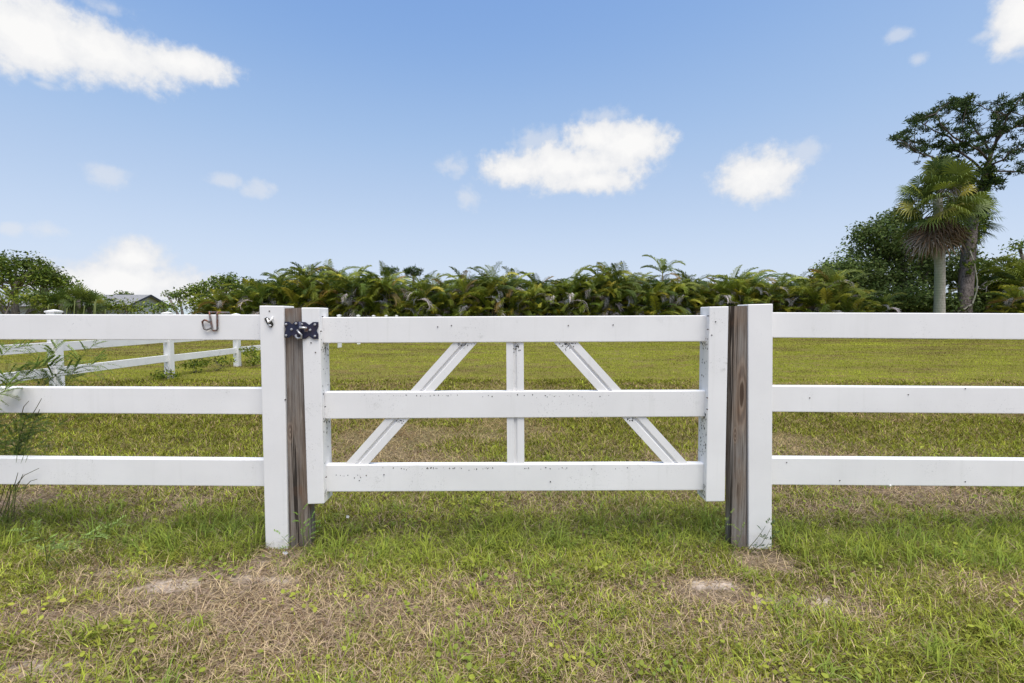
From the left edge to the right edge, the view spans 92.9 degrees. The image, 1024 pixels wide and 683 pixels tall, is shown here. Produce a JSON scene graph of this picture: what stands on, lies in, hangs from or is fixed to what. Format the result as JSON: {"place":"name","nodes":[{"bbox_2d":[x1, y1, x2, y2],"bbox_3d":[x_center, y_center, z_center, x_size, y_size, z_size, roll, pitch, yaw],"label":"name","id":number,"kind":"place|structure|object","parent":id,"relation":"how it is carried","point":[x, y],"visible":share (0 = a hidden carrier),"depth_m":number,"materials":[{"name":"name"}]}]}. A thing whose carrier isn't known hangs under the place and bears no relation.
{"place":"outdoors","nodes":[
{"label":"outdoors","id":0,"kind":"place"},
{"bbox_2d":[0,295,170,314],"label":"house","id":1,"kind":"structure","parent":0,"point":[150,298],"depth_m":47.55,"materials":[{"name":"paint"}]},
{"bbox_2d":[0,338,1023,682],"bbox_3d":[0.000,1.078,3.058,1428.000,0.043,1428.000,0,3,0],"label":"ground","id":2,"kind":"structure","parent":0,"point":[256,558],"depth_m":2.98,"materials":[{"name":"green plant"}]},
{"bbox_2d":[0,468,38,538],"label":"bare twig","id":3,"kind":"object","parent":2,"relation":"on","point":[15,499],"visible":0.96,"depth_m":2.63,"materials":[{"name":"brown plant"}]},
{"bbox_2d":[0,398,41,536],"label":"bare twig","id":4,"kind":"object","parent":2,"relation":"on","point":[22,458],"visible":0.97,"depth_m":2.62,"materials":[{"name":"brown plant"}]},
{"bbox_2d":[0,284,53,313],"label":"shrub","id":5,"kind":"object","parent":2,"relation":"on","point":[29,296],"visible":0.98,"depth_m":27.25,"materials":[{"name":"green plant"}]},
{"bbox_2d":[5,283,56,313],"bbox_3d":[-32.036,-2.192,32.901,3.329,3.566,2.638,0,3,0],"label":"shrub","id":6,"kind":"object","parent":2,"relation":"on","point":[35,288],"visible":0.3,"depth_m":32.73,"materials":[{"name":"green plant"}]},
{"bbox_2d":[0,249,83,313],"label":"oak tree","id":7,"kind":"object","parent":2,"relation":"on","point":[37,274],"visible":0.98,"depth_m":39.66,"materials":[{"name":"green plant"}]},
{"bbox_2d":[0,413,91,521],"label":"feathery weed","id":8,"kind":"object","parent":2,"relation":"on","point":[23,439],"visible":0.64,"depth_m":2.83,"materials":[{"name":"green plant"}]},
{"bbox_2d":[0,340,124,512],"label":"feathery weed","id":9,"kind":"object","parent":2,"relation":"on","point":[45,376],"visible":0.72,"depth_m":2.88,"materials":[{"name":"green plant"}]},
{"bbox_2d":[22,282,110,313],"bbox_3d":[-26.832,-1.925,29.204,4.592,3.389,2.945,0,3,0],"label":"shrub","id":10,"kind":"object","parent":2,"relation":"on","point":[81,296],"visible":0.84,"depth_m":28.90,"materials":[{"name":"green plant"}]},
{"bbox_2d":[10,515,128,568],"bbox_3d":[-2.179,0.988,2.430,0.496,0.247,0.273,0,3,0],"label":"leafy weed","id":11,"kind":"object","parent":2,"relation":"on","point":[87,535],"visible":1,"depth_m":2.38,"materials":[{"name":"green plant"}]},
{"bbox_2d":[92,294,123,313],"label":"shrub","id":12,"kind":"object","parent":2,"relation":"on","point":[113,302],"visible":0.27,"depth_m":32.11,"materials":[{"name":"green plant"}]},
{"bbox_2d":[98,297,148,313],"bbox_3d":[-26.068,-1.685,32.764,3.023,2.576,2.735,0,3,0],"label":"shrub","id":13,"kind":"object","parent":2,"relation":"on","point":[130,309],"visible":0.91,"depth_m":32.88,"materials":[{"name":"green plant"}]},
{"bbox_2d":[0,306,293,548],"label":"rail fence","id":14,"kind":"object","parent":2,"relation":"on","point":[268,470],"visible":0.87,"depth_m":2.61,"materials":[{"name":"white wood"}]},
{"bbox_2d":[201,311,230,330],"bbox_3d":[-1.589,-0.109,2.622,0.114,0.107,0.098,0,3,0],"label":"bent hook","id":15,"kind":"object","parent":14,"relation":"hanging from","point":[210,321],"visible":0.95,"depth_m":2.58,"materials":[{"name":"grey metal"}]},
{"bbox_2d":[137,299,186,313],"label":"shrub","id":16,"kind":"object","parent":2,"relation":"on","point":[157,309],"visible":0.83,"depth_m":33.87,"materials":[{"name":"green plant"}]},
{"bbox_2d":[149,366,180,379],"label":"weed clump","id":17,"kind":"object","parent":2,"relation":"on","point":[161,375],"visible":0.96,"depth_m":9.57,"materials":[{"name":"green plant"}]},
{"bbox_2d":[160,290,187,314],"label":"oak tree","id":18,"kind":"object","parent":2,"relation":"on","point":[168,294],"visible":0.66,"depth_m":65.77,"materials":[{"name":"green plant"}]},
{"bbox_2d":[171,292,204,313],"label":"shrub","id":19,"kind":"object","parent":2,"relation":"on","point":[197,298],"visible":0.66,"depth_m":32.52,"materials":[{"name":"green plant"}]},
{"bbox_2d":[175,359,211,372],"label":"weed clump","id":20,"kind":"object","parent":2,"relation":"on","point":[192,364],"visible":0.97,"depth_m":10.77,"materials":[{"name":"green plant"}]},
{"bbox_2d":[0,309,397,385],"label":"rail fence","id":21,"kind":"object","parent":2,"relation":"on","point":[168,358],"visible":0.31,"depth_m":8.56,"materials":[{"name":"white wood"}]},
{"bbox_2d":[190,353,237,369],"bbox_3d":[-6.824,0.459,11.231,0.925,0.444,0.667,1,3,21],"label":"weed clump","id":22,"kind":"object","parent":2,"relation":"on","point":[221,359],"visible":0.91,"depth_m":11.18,"materials":[{"name":"green plant"}]},
{"bbox_2d":[172,272,263,300],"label":"oak tree","id":23,"kind":"object","parent":2,"relation":"on","point":[215,282],"visible":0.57,"depth_m":43.66,"materials":[{"name":"green plant"}]},
{"bbox_2d":[190,289,245,314],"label":"areca palm","id":24,"kind":"object","parent":2,"relation":"on","point":[216,299],"visible":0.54,"depth_m":31.08,"materials":[{"name":"green plant"}]},
{"bbox_2d":[213,286,253,314],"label":"areca palm","id":25,"kind":"object","parent":2,"relation":"on","point":[234,299],"visible":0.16,"depth_m":31.73,"materials":[{"name":"green plant"}]},
{"bbox_2d":[219,282,268,314],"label":"areca palm","id":26,"kind":"object","parent":2,"relation":"on","point":[243,303],"visible":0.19,"depth_m":31.38,"materials":[{"name":"green plant"}]},
{"bbox_2d":[239,341,260,365],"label":"weed clump","id":27,"kind":"object","parent":2,"relation":"on","point":[254,351],"visible":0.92,"depth_m":12.28,"materials":[{"name":"green plant"}]},
{"bbox_2d":[232,280,275,314],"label":"areca palm","id":28,"kind":"object","parent":2,"relation":"on","point":[251,300],"visible":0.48,"depth_m":30.89,"materials":[{"name":"green plant"}]},
{"bbox_2d":[240,284,288,313],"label":"areca palm","id":29,"kind":"object","parent":2,"relation":"on","point":[268,301],"visible":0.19,"depth_m":31.37,"materials":[{"name":"green plant"}]},
{"bbox_2d":[250,269,314,305],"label":"areca palm","id":30,"kind":"object","parent":2,"relation":"on","point":[279,281],"visible":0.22,"depth_m":31.17,"materials":[{"name":"green plant"}]},
{"bbox_2d":[261,261,325,286],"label":"areca palm","id":31,"kind":"object","parent":2,"relation":"on","point":[291,277],"visible":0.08,"depth_m":32.42,"materials":[{"name":"green plant"}]},
{"bbox_2d":[258,264,336,307],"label":"areca palm","id":32,"kind":"object","parent":2,"relation":"on","point":[290,297],"visible":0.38,"depth_m":30.82,"materials":[{"name":"green plant"}]},
{"bbox_2d":[274,503,320,554],"bbox_3d":[-1.103,0.974,2.524,0.233,0.264,0.120,0,3,0],"label":"climbing weed","id":33,"kind":"object","parent":2,"relation":"on","point":[308,519],"visible":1,"depth_m":2.52,"materials":[{"name":"green plant"}]},
{"bbox_2d":[285,308,315,547],"bbox_3d":[-1.140,0.583,2.632,0.121,1.525,0.075,0,3,0],"label":"wooden post","id":34,"kind":"object","parent":2,"relation":"on","point":[297,468],"visible":0.68,"depth_m":2.59,"materials":[{"name":"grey wood"}]},
{"bbox_2d":[284,322,318,338],"bbox_3d":[-1.100,-0.057,2.528,0.177,0.092,0.033,0,3,0],"label":"gate latch","id":35,"kind":"object","parent":34,"relation":"attached to","point":[301,330],"visible":1,"depth_m":2.54,"materials":[{"name":"black metal"}]},
{"bbox_2d":[302,306,727,503],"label":"farm gate","id":36,"kind":"structure","parent":34,"relation":"attached to","point":[515,403],"depth_m":2.60,"materials":[{"name":"white wood"}]},
{"bbox_2d":[277,262,335,316],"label":"areca palm","id":37,"kind":"object","parent":2,"relation":"on","point":[299,292],"visible":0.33,"depth_m":30.96,"materials":[{"name":"green plant"}]},
{"bbox_2d":[289,265,348,315],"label":"areca palm","id":38,"kind":"object","parent":2,"relation":"on","point":[305,301],"visible":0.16,"depth_m":31.32,"materials":[{"name":"green plant"}]},
{"bbox_2d":[300,274,363,316],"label":"areca palm","id":39,"kind":"object","parent":2,"relation":"on","point":[330,302],"visible":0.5,"depth_m":31.10,"materials":[{"name":"green plant"}]},
{"bbox_2d":[304,259,367,287],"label":"areca palm","id":40,"kind":"object","parent":2,"relation":"on","point":[322,268],"visible":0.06,"depth_m":34.41,"materials":[{"name":"green plant"}]},
{"bbox_2d":[325,275,378,316],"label":"areca palm","id":41,"kind":"object","parent":2,"relation":"on","point":[344,297],"visible":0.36,"depth_m":31.09,"materials":[{"name":"green plant"}]},
{"bbox_2d":[321,265,400,316],"bbox_3d":[-9.786,-2.698,31.522,5.010,4.747,4.002,2,2,-7],"label":"areca palm","id":42,"kind":"object","parent":2,"relation":"on","point":[355,289],"visible":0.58,"depth_m":30.92,"materials":[{"name":"green plant"}]},
{"bbox_2d":[346,274,397,316],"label":"areca palm","id":43,"kind":"object","parent":2,"relation":"on","point":[379,305],"visible":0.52,"depth_m":31.08,"materials":[{"name":"green plant"}]},
{"bbox_2d":[348,260,414,316],"bbox_3d":[-8.232,-2.703,31.906,4.665,4.872,4.149,0,3,-1],"label":"areca palm","id":44,"kind":"object","parent":2,"relation":"on","point":[384,281],"visible":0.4,"depth_m":31.08,"materials":[{"name":"green plant"}]},
{"bbox_2d":[365,272,420,316],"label":"areca palm","id":45,"kind":"object","parent":2,"relation":"on","point":[397,299],"visible":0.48,"depth_m":31.27,"materials":[{"name":"green plant"}]},
{"bbox_2d":[383,282,434,316],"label":"areca palm","id":46,"kind":"object","parent":2,"relation":"on","point":[408,305],"visible":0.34,"depth_m":31.30,"materials":[{"name":"green plant"}]},
{"bbox_2d":[401,264,423,290],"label":"pine tree","id":47,"kind":"object","parent":2,"relation":"on","point":[416,271],"visible":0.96,"depth_m":61.21,"materials":[{"name":"green plant"}]},
{"bbox_2d":[394,270,452,316],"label":"areca palm","id":48,"kind":"object","parent":2,"relation":"on","point":[428,303],"visible":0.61,"depth_m":30.81,"materials":[{"name":"green plant"}]},
{"bbox_2d":[413,285,459,316],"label":"areca palm","id":49,"kind":"object","parent":2,"relation":"on","point":[440,302],"visible":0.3,"depth_m":30.98,"materials":[{"name":"green plant"}]},
{"bbox_2d":[418,277,474,316],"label":"areca palm","id":50,"kind":"object","parent":2,"relation":"on","point":[446,308],"visible":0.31,"depth_m":31.41,"materials":[{"name":"green plant"}]},
{"bbox_2d":[437,274,489,316],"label":"areca palm","id":51,"kind":"object","parent":2,"relation":"on","point":[462,289],"visible":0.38,"depth_m":31.11,"materials":[{"name":"green plant"}]},
{"bbox_2d":[439,266,504,316],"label":"areca palm","id":52,"kind":"object","parent":2,"relation":"on","point":[477,309],"visible":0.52,"depth_m":31.10,"materials":[{"name":"green plant"}]},
{"bbox_2d":[447,261,510,300],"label":"areca palm","id":53,"kind":"object","parent":2,"relation":"on","point":[474,269],"visible":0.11,"depth_m":32.59,"materials":[{"name":"green plant"}]},
{"bbox_2d":[458,265,518,315],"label":"areca palm","id":54,"kind":"object","parent":2,"relation":"on","point":[491,282],"visible":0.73,"depth_m":30.75,"materials":[{"name":"green plant"}]},
{"bbox_2d":[474,272,533,315],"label":"areca palm","id":55,"kind":"object","parent":2,"relation":"on","point":[515,283],"visible":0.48,"depth_m":31.34,"materials":[{"name":"green plant"}]},
{"bbox_2d":[0,379,1023,682],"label":"straw","id":56,"kind":"object","parent":2,"relation":"on","point":[264,613],"visible":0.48,"depth_m":2.08,"materials":[{"name":"beige plant"}]},
{"bbox_2d":[0,491,1023,682],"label":"creeping weeds","id":57,"kind":"object","parent":2,"relation":"on","point":[469,664],"visible":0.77,"depth_m":2.02,"materials":[{"name":"green plant"}]},
{"bbox_2d":[0,455,1023,682],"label":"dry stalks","id":58,"kind":"object","parent":2,"relation":"on","point":[509,608],"visible":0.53,"depth_m":2.02,"materials":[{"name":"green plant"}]},
{"bbox_2d":[493,283,535,315],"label":"areca palm","id":59,"kind":"object","parent":2,"relation":"on","point":[516,309],"visible":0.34,"depth_m":31.48,"materials":[{"name":"green plant"}]},
{"bbox_2d":[507,283,559,315],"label":"areca palm","id":60,"kind":"object","parent":2,"relation":"on","point":[528,302],"visible":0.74,"depth_m":31.40,"materials":[{"name":"green plant"}]},
{"bbox_2d":[511,274,562,315],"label":"areca palm","id":61,"kind":"object","parent":2,"relation":"on","point":[532,279],"visible":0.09,"depth_m":32.49,"materials":[{"name":"green plant"}]},
{"bbox_2d":[517,270,557,300],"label":"areca palm","id":62,"kind":"object","parent":2,"relation":"on","point":[529,276],"visible":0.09,"depth_m":32.50,"materials":[{"name":"green plant"}]},
{"bbox_2d":[520,279,566,315],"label":"areca palm","id":63,"kind":"object","parent":2,"relation":"on","point":[531,285],"visible":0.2,"depth_m":31.91,"materials":[{"name":"green plant"}]},
{"bbox_2d":[536,277,582,315],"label":"areca palm","id":64,"kind":"object","parent":2,"relation":"on","point":[557,295],"visible":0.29,"depth_m":31.62,"materials":[{"name":"green plant"}]},
{"bbox_2d":[544,273,601,315],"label":"areca palm","id":65,"kind":"object","parent":2,"relation":"on","point":[566,301],"visible":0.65,"depth_m":31.07,"materials":[{"name":"green plant"}]},
{"bbox_2d":[543,265,615,315],"bbox_3d":[4.429,-2.696,31.968,4.967,4.706,3.968,5,7,45],"label":"areca palm","id":66,"kind":"object","parent":2,"relation":"on","point":[585,286],"visible":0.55,"depth_m":31.26,"materials":[{"name":"green plant"}]},
{"bbox_2d":[572,266,622,315],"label":"areca palm","id":67,"kind":"object","parent":2,"relation":"on","point":[594,280],"visible":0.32,"depth_m":31.34,"materials":[{"name":"green plant"}]},
{"bbox_2d":[582,283,634,315],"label":"areca palm","id":68,"kind":"object","parent":2,"relation":"on","point":[607,294],"visible":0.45,"depth_m":31.16,"materials":[{"name":"green plant"}]},
{"bbox_2d":[586,262,631,315],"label":"areca palm","id":69,"kind":"object","parent":2,"relation":"on","point":[599,266],"visible":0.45,"depth_m":31.80,"materials":[{"name":"green plant"}]},
{"bbox_2d":[590,263,652,315],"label":"areca palm","id":70,"kind":"object","parent":2,"relation":"on","point":[625,295],"visible":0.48,"depth_m":31.03,"materials":[{"name":"green plant"}]},
{"bbox_2d":[609,275,666,315],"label":"areca palm","id":71,"kind":"object","parent":2,"relation":"on","point":[641,297],"visible":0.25,"depth_m":31.13,"materials":[{"name":"green plant"}]},
{"bbox_2d":[627,275,678,315],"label":"areca palm","id":72,"kind":"object","parent":2,"relation":"on","point":[646,307],"visible":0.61,"depth_m":30.83,"materials":[{"name":"green plant"}]},
{"bbox_2d":[627,278,685,314],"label":"areca palm","id":73,"kind":"object","parent":2,"relation":"on","point":[662,299],"visible":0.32,"depth_m":31.02,"materials":[{"name":"green plant"}]},
{"bbox_2d":[640,254,691,285],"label":"areca palm","id":74,"kind":"object","parent":2,"relation":"on","point":[663,266],"visible":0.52,"depth_m":32.15,"materials":[{"name":"green plant"}]},
{"bbox_2d":[639,278,702,314],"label":"areca palm","id":75,"kind":"object","parent":2,"relation":"on","point":[677,286],"visible":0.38,"depth_m":31.07,"materials":[{"name":"green plant"}]},
{"bbox_2d":[660,273,715,314],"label":"areca palm","id":76,"kind":"object","parent":2,"relation":"on","point":[698,295],"visible":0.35,"depth_m":31.47,"materials":[{"name":"green plant"}]},
{"bbox_2d":[672,269,720,314],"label":"areca palm","id":77,"kind":"object","parent":2,"relation":"on","point":[697,311],"visible":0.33,"depth_m":31.56,"materials":[{"name":"green plant"}]},
{"bbox_2d":[690,274,743,314],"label":"areca palm","id":78,"kind":"object","parent":2,"relation":"on","point":[712,295],"visible":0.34,"depth_m":31.47,"materials":[{"name":"green plant"}]},
{"bbox_2d":[704,511,744,553],"bbox_3d":[1.104,0.991,2.544,0.210,0.229,0.092,0,3,0],"label":"climbing weed","id":79,"kind":"object","parent":2,"relation":"on","point":[721,531],"visible":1,"depth_m":2.54,"materials":[{"name":"green plant"}]},
{"bbox_2d":[706,278,750,306],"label":"areca palm","id":80,"kind":"object","parent":2,"relation":"on","point":[728,298],"visible":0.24,"depth_m":31.18,"materials":[{"name":"green plant"}]},
{"bbox_2d":[725,306,746,547],"bbox_3d":[1.207,0.600,2.626,0.124,1.579,0.070,0,3,0],"label":"wooden post","id":81,"kind":"object","parent":2,"relation":"on","point":[735,473],"visible":0.75,"depth_m":2.59,"materials":[{"name":"brown wood"}]},
{"bbox_2d":[703,265,771,304],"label":"areca palm","id":82,"kind":"object","parent":2,"relation":"on","point":[747,275],"visible":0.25,"depth_m":31.37,"materials":[{"name":"green plant"}]},
{"bbox_2d":[721,269,777,305],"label":"areca palm","id":83,"kind":"object","parent":2,"relation":"on","point":[746,290],"visible":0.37,"depth_m":31.03,"materials":[{"name":"green plant"}]},
{"bbox_2d":[735,276,787,311],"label":"areca palm","id":84,"kind":"object","parent":2,"relation":"on","point":[753,296],"visible":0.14,"depth_m":31.30,"materials":[{"name":"green plant"}]},
{"bbox_2d":[746,518,779,551],"bbox_3d":[1.313,1.015,2.535,0.140,0.182,0.102,-1,3,-23],"label":"climbing weed","id":85,"kind":"object","parent":2,"relation":"on","point":[762,536],"visible":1,"depth_m":2.55,"materials":[{"name":"green plant"}]},
{"bbox_2d":[751,272,808,311],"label":"areca palm","id":86,"kind":"object","parent":2,"relation":"on","point":[776,286],"visible":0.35,"depth_m":30.88,"materials":[{"name":"green plant"}]},
{"bbox_2d":[758,286,805,311],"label":"areca palm","id":87,"kind":"object","parent":2,"relation":"on","point":[786,298],"visible":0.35,"depth_m":30.87,"materials":[{"name":"green plant"}]},
{"bbox_2d":[775,279,842,312],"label":"areca palm","id":88,"kind":"object","parent":2,"relation":"on","point":[800,293],"visible":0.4,"depth_m":30.13,"materials":[{"name":"green plant"}]},
{"bbox_2d":[785,265,871,312],"bbox_3d":[19.060,-2.501,29.668,4.516,4.553,4.276,-2,2,22],"label":"areca palm","id":89,"kind":"object","parent":2,"relation":"on","point":[825,307],"visible":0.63,"depth_m":29.10,"materials":[{"name":"green plant"}]},
{"bbox_2d":[826,284,885,312],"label":"areca palm","id":90,"kind":"object","parent":2,"relation":"on","point":[851,302],"visible":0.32,"depth_m":28.68,"materials":[{"name":"green plant"}]},
{"bbox_2d":[737,304,1023,548],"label":"rail fence","id":91,"kind":"object","parent":2,"relation":"on","point":[766,470],"visible":0.93,"depth_m":2.61,"materials":[{"name":"white wood"}]},
{"bbox_2d":[855,292,906,312],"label":"areca palm","id":92,"kind":"object","parent":2,"relation":"on","point":[886,302],"visible":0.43,"depth_m":28.19,"materials":[{"name":"green plant"}]},
{"bbox_2d":[808,206,996,312],"bbox_3d":[26.379,-4.904,33.653,10.555,9.452,13.390,3,4,44],"label":"broadleaf tree","id":93,"kind":"object","parent":2,"relation":"on","point":[878,236],"visible":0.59,"depth_m":32.23,"materials":[{"name":"green plant"}]},
{"bbox_2d":[891,154,1001,312],"bbox_3d":[23.470,-5.130,26.872,4.613,10.245,4.622,-1,3,-18],"label":"cabbage palm","id":94,"kind":"object","parent":2,"relation":"on","point":[938,233],"visible":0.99,"depth_m":26.26,"materials":[{"name":"green plant"}]},
{"bbox_2d":[886,91,1023,312],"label":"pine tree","id":95,"kind":"object","parent":2,"relation":"on","point":[989,178],"visible":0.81,"depth_m":29.03,"materials":[{"name":"green plant"}]},
{"bbox_2d":[943,191,1004,309],"bbox_3d":[29.062,-5.013,31.174,3.834,9.562,3.880,-3,4,-43],"label":"cabbage palm","id":96,"kind":"object","parent":2,"relation":"on","point":[963,248],"visible":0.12,"depth_m":30.77,"materials":[{"name":"green plant"}]},
{"bbox_2d":[946,254,1018,304],"bbox_3d":[32.417,-3.169,32.992,5.377,5.546,6.732,1,5,-10],"label":"areca palm","id":97,"kind":"object","parent":2,"relation":"on","point":[983,267],"visible":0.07,"depth_m":32.34,"materials":[{"name":"green plant"}]},
{"bbox_2d":[946,257,1022,312],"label":"areca palm","id":98,"kind":"object","parent":2,"relation":"on","point":[992,287],"visible":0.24,"depth_m":30.97,"materials":[{"name":"green plant"}]},
{"bbox_2d":[976,259,1023,306],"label":"areca palm","id":99,"kind":"object","parent":2,"relation":"on","point":[1020,279],"visible":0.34,"depth_m":29.60,"materials":[{"name":"green plant"}]},
{"bbox_2d":[976,256,1023,306],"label":"areca palm","id":100,"kind":"object","parent":2,"relation":"on","point":[1007,258],"visible":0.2,"depth_m":30.82,"materials":[{"name":"green plant"}]},
{"bbox_2d":[981,285,1023,312],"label":"areca palm","id":101,"kind":"object","parent":2,"relation":"on","point":[1013,298],"visible":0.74,"depth_m":27.78,"materials":[{"name":"green plant"}]},
{"bbox_2d":[998,238,1023,263],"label":"oak tree","id":102,"kind":"object","parent":2,"relation":"on","point":[1019,247],"visible":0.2,"depth_m":35.62,"materials":[{"name":"green plant"}]},
{"bbox_2d":[0,338,1023,390],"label":"field grass","id":103,"kind":"structure","parent":0,"point":[828,342],"depth_m":14.21,"materials":[{"name":"green plant"}]},
{"bbox_2d":[0,0,1023,314],"label":"sky","id":104,"kind":"structure","parent":0,"point":[148,147],"materials":[{"name":"blue"}]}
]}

